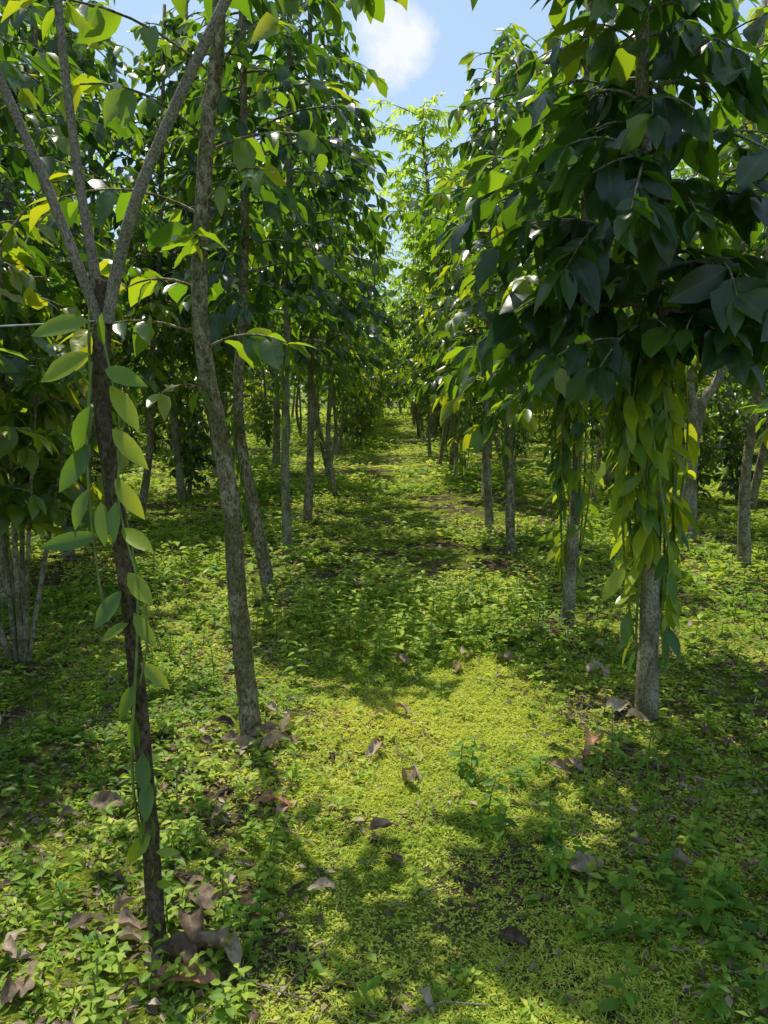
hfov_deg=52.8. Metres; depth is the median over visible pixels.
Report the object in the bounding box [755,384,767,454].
coffee bush
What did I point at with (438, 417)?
coffee bush
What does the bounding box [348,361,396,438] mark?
coffee bush
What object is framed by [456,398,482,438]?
coffee bush
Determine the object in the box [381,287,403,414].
shade tree
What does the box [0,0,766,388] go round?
sky
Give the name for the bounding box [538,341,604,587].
vanilla vine
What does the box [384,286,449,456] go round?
coffee tree
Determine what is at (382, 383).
coffee tree
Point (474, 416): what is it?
coffee bush
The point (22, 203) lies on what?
shade tree
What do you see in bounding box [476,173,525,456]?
coffee tree
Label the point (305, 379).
coffee tree
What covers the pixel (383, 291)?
shade tree
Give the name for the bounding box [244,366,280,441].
coffee bush
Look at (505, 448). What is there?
vanilla vine
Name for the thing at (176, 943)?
fallen leaves
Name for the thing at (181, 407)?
coffee tree
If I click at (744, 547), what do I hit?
coffee tree
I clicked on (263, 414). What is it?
coffee bush
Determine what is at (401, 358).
coffee tree
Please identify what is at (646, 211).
coffee tree
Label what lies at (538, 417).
coffee bush
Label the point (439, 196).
coffee tree
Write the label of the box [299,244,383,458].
coffee tree
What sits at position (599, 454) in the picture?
coffee tree
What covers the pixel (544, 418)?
coffee bush
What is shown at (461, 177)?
shade tree
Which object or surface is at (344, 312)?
coffee tree
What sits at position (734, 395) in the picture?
coffee bush
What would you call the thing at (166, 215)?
shade tree
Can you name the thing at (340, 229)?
coffee tree
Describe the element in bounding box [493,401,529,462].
coffee bush
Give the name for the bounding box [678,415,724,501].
coffee bush
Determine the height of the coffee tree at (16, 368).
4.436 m
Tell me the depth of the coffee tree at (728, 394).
13.74 m
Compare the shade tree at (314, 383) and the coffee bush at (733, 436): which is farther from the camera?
the shade tree at (314, 383)
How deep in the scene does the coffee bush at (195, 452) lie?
10.94 m
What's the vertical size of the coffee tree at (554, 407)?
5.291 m
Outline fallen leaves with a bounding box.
[0,501,767,1023]
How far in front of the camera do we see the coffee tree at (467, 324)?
10.96 m
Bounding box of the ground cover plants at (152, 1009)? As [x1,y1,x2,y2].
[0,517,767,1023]
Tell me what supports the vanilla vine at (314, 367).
attached to the coffee tree at (344, 312)
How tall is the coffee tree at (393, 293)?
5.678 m
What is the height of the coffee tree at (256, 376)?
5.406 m
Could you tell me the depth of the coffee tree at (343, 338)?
10.37 m
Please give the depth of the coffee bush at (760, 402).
20.30 m
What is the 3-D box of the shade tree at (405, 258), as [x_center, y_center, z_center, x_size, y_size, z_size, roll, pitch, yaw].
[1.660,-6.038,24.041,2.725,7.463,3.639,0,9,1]
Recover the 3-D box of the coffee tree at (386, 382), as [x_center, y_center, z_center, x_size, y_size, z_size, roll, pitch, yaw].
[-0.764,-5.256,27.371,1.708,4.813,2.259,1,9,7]
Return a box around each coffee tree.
[0,0,120,318]
[0,0,160,608]
[0,0,191,562]
[0,33,166,416]
[1,0,407,736]
[4,88,110,258]
[6,0,178,492]
[77,302,149,464]
[78,4,254,521]
[91,112,252,499]
[109,0,266,458]
[121,231,180,451]
[142,113,257,484]
[159,110,293,477]
[161,0,374,594]
[166,193,262,438]
[174,273,259,435]
[175,0,391,556]
[227,0,402,519]
[235,102,351,469]
[243,306,282,448]
[250,366,270,397]
[255,367,296,396]
[257,307,306,436]
[261,95,386,479]
[266,93,400,496]
[271,322,307,430]
[290,381,295,419]
[296,215,371,463]
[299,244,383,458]
[302,361,327,429]
[318,223,385,451]
[323,267,395,443]
[354,269,392,431]
[355,255,407,438]
[360,314,388,390]
[363,332,391,391]
[368,23,571,532]
[378,258,434,436]
[380,301,398,392]
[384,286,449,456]
[386,286,429,430]
[393,294,441,423]
[393,374,411,414]
[394,284,443,440]
[394,347,418,417]
[406,213,502,476]
[407,194,493,466]
[413,30,603,555]
[417,304,473,444]
[427,224,519,498]
[428,0,696,627]
[434,0,767,720]
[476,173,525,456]
[494,26,614,492]
[505,203,580,468]
[588,238,618,491]
[589,60,656,504]
[622,0,767,541]
[672,5,767,567]
[674,245,701,399]
[682,0,767,511]
[696,371,767,453]
[698,0,767,492]
[699,83,762,471]
[726,166,767,369]
[736,132,767,448]
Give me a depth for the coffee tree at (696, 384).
18.41 m
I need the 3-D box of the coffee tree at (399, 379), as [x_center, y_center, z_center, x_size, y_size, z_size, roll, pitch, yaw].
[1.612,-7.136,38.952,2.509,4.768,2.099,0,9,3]
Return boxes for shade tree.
[0,4,145,353]
[113,119,255,454]
[169,38,325,467]
[264,173,353,444]
[346,218,404,351]
[359,91,502,475]
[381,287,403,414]
[385,259,427,424]
[387,159,465,445]
[394,191,445,435]
[405,121,521,457]
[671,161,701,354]
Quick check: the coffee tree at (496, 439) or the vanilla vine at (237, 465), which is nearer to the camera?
the vanilla vine at (237, 465)
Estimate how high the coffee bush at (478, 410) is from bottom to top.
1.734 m
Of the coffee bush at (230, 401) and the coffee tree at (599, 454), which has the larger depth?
the coffee bush at (230, 401)
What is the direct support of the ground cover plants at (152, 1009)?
on the ground
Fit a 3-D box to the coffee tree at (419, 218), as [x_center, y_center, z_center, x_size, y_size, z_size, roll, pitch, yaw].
[0.977,-2.392,8.083,2.371,5.375,1.792,0,9,0]
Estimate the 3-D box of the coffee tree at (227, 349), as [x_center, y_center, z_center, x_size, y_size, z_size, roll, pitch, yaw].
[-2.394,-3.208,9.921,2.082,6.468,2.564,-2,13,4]
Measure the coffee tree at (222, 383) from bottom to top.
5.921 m
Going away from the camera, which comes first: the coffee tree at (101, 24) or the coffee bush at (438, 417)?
the coffee tree at (101, 24)
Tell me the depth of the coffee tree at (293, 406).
36.35 m
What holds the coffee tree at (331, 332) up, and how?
on the ground
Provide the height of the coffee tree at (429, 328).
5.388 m
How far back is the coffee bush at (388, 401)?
48.76 m
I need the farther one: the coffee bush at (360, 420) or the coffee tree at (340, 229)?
the coffee bush at (360, 420)
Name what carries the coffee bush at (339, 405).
on the ground
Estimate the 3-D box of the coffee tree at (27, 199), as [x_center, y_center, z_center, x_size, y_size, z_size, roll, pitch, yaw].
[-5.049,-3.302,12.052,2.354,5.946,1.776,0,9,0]
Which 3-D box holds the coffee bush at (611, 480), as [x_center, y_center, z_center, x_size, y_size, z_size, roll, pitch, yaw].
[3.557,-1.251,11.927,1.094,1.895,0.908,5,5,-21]
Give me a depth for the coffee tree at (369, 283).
25.22 m
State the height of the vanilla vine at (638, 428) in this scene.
1.762 m
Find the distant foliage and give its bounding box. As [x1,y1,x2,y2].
[59,230,763,416]
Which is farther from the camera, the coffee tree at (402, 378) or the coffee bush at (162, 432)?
the coffee tree at (402, 378)
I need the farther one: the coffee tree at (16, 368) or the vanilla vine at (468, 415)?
the vanilla vine at (468, 415)
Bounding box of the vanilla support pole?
[0,0,231,946]
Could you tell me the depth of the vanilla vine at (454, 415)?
12.50 m
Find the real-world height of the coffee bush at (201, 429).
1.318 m
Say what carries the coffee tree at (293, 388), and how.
on the ground
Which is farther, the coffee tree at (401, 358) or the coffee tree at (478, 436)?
the coffee tree at (401, 358)
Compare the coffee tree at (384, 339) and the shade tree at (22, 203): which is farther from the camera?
the coffee tree at (384, 339)
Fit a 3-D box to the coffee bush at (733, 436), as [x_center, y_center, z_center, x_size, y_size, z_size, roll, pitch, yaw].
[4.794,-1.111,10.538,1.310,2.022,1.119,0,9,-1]
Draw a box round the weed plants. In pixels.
[0,505,767,1023]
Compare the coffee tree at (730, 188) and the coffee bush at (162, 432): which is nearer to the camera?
the coffee tree at (730, 188)
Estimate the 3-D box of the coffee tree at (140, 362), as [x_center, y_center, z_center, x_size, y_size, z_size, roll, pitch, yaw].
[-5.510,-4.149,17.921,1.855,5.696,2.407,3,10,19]
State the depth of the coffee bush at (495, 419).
20.01 m
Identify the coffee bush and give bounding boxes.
[0,172,127,661]
[42,417,74,459]
[74,433,100,484]
[113,362,144,448]
[115,400,146,447]
[130,361,180,451]
[137,364,165,433]
[143,371,216,496]
[159,339,209,464]
[178,415,209,446]
[221,380,246,436]
[243,390,261,434]
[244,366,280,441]
[244,378,281,446]
[260,370,281,416]
[302,385,324,418]
[324,372,375,441]
[338,360,392,447]
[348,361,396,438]
[363,375,387,429]
[381,379,396,408]
[392,373,409,408]
[421,378,443,432]
[439,400,479,441]
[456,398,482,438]
[474,398,482,424]
[479,393,503,442]
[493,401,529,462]
[517,387,540,439]
[535,403,553,437]
[543,409,570,435]
[584,408,617,489]
[584,409,601,451]
[608,356,728,478]
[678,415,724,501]
[684,355,767,500]
[699,390,723,440]
[702,370,760,464]
[718,381,738,419]
[732,372,767,424]
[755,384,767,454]
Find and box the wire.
[0,320,94,326]
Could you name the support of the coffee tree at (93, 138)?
on the ground
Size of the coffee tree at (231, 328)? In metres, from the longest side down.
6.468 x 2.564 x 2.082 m
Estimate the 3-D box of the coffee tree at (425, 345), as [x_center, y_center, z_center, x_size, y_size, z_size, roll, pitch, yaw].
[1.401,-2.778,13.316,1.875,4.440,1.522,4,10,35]
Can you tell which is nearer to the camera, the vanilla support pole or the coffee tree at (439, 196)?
the vanilla support pole
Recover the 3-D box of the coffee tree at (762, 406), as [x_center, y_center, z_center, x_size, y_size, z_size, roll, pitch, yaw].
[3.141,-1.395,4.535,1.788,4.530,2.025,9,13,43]
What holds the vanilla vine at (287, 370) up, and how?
attached to the coffee tree at (321, 187)
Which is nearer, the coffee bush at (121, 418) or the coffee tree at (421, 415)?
the coffee bush at (121, 418)
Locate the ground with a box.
[0,389,767,1023]
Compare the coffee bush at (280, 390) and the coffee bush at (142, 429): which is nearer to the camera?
the coffee bush at (142, 429)
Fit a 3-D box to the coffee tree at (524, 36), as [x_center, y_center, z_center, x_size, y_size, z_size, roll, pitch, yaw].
[2.761,-3.414,11.059,2.082,6.468,2.564,-10,11,-40]
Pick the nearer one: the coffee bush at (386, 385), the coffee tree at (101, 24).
the coffee tree at (101, 24)
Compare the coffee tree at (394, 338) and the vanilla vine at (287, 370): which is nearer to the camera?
the vanilla vine at (287, 370)
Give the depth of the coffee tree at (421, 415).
26.45 m
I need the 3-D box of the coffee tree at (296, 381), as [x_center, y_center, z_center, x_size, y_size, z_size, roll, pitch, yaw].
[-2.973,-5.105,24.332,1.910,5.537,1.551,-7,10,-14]
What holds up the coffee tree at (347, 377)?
on the ground
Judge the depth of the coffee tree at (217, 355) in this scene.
11.63 m
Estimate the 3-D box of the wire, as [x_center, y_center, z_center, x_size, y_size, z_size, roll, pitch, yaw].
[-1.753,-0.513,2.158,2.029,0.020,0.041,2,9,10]
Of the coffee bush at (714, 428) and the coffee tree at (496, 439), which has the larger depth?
the coffee tree at (496, 439)
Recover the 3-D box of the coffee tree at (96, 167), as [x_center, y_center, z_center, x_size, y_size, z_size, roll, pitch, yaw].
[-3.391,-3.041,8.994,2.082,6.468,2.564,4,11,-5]
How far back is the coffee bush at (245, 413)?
24.16 m
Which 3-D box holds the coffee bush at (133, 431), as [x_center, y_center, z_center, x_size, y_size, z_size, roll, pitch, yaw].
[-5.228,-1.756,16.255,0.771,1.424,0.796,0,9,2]
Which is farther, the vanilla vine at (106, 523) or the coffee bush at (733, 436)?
the coffee bush at (733, 436)
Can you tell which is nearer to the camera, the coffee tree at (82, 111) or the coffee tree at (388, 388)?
the coffee tree at (82, 111)
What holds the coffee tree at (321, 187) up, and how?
on the ground
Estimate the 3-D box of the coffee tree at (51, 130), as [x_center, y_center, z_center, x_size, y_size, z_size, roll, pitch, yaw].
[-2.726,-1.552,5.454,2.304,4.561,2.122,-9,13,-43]
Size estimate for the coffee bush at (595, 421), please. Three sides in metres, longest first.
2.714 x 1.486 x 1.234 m
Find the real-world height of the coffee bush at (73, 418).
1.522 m
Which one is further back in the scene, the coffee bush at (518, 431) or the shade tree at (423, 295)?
the shade tree at (423, 295)
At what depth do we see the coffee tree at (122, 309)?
15.36 m
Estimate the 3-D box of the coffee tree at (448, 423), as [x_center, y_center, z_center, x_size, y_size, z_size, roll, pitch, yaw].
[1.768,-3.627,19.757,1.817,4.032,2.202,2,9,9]
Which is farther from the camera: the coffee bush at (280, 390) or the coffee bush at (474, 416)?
the coffee bush at (280, 390)
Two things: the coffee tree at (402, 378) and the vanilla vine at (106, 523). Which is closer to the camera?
the vanilla vine at (106, 523)
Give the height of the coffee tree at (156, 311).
6.193 m
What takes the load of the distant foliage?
on the ground
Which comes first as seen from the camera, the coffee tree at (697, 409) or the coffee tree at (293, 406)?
the coffee tree at (697, 409)
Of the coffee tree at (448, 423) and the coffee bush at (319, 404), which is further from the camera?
the coffee bush at (319, 404)
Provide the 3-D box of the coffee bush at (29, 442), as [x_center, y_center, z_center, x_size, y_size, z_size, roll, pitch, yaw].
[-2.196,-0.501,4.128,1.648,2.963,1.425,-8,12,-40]
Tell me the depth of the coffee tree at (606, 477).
11.46 m
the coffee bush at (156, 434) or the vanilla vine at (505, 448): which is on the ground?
the coffee bush at (156, 434)
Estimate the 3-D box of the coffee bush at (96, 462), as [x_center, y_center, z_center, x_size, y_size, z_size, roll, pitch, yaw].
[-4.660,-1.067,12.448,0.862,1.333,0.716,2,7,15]
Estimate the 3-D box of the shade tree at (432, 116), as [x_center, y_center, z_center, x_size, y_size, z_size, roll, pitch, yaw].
[0.785,-3.838,13.338,2.569,6.570,3.209,0,9,0]
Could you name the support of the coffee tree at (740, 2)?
on the ground
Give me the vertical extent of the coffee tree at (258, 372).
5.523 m
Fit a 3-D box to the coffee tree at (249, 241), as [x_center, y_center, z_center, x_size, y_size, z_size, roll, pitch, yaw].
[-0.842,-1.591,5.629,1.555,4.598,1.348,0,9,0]
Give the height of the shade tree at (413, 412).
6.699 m
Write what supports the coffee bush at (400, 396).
on the ground
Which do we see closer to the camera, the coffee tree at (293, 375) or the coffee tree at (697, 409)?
the coffee tree at (697, 409)
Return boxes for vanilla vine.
[31,307,180,888]
[225,405,251,544]
[265,329,293,443]
[307,335,328,446]
[441,389,466,472]
[448,390,477,479]
[487,384,522,502]
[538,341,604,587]
[583,298,713,672]
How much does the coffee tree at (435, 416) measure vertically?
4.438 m
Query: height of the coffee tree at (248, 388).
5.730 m
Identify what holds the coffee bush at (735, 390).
on the ground
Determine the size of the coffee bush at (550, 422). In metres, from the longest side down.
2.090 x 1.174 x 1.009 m
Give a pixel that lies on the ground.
(72, 969)
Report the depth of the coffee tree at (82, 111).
7.36 m
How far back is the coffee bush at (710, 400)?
20.97 m
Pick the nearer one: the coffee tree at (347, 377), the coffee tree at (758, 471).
the coffee tree at (758, 471)
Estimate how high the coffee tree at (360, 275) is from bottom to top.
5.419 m
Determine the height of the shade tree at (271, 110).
7.397 m
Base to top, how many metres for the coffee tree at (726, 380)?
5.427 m

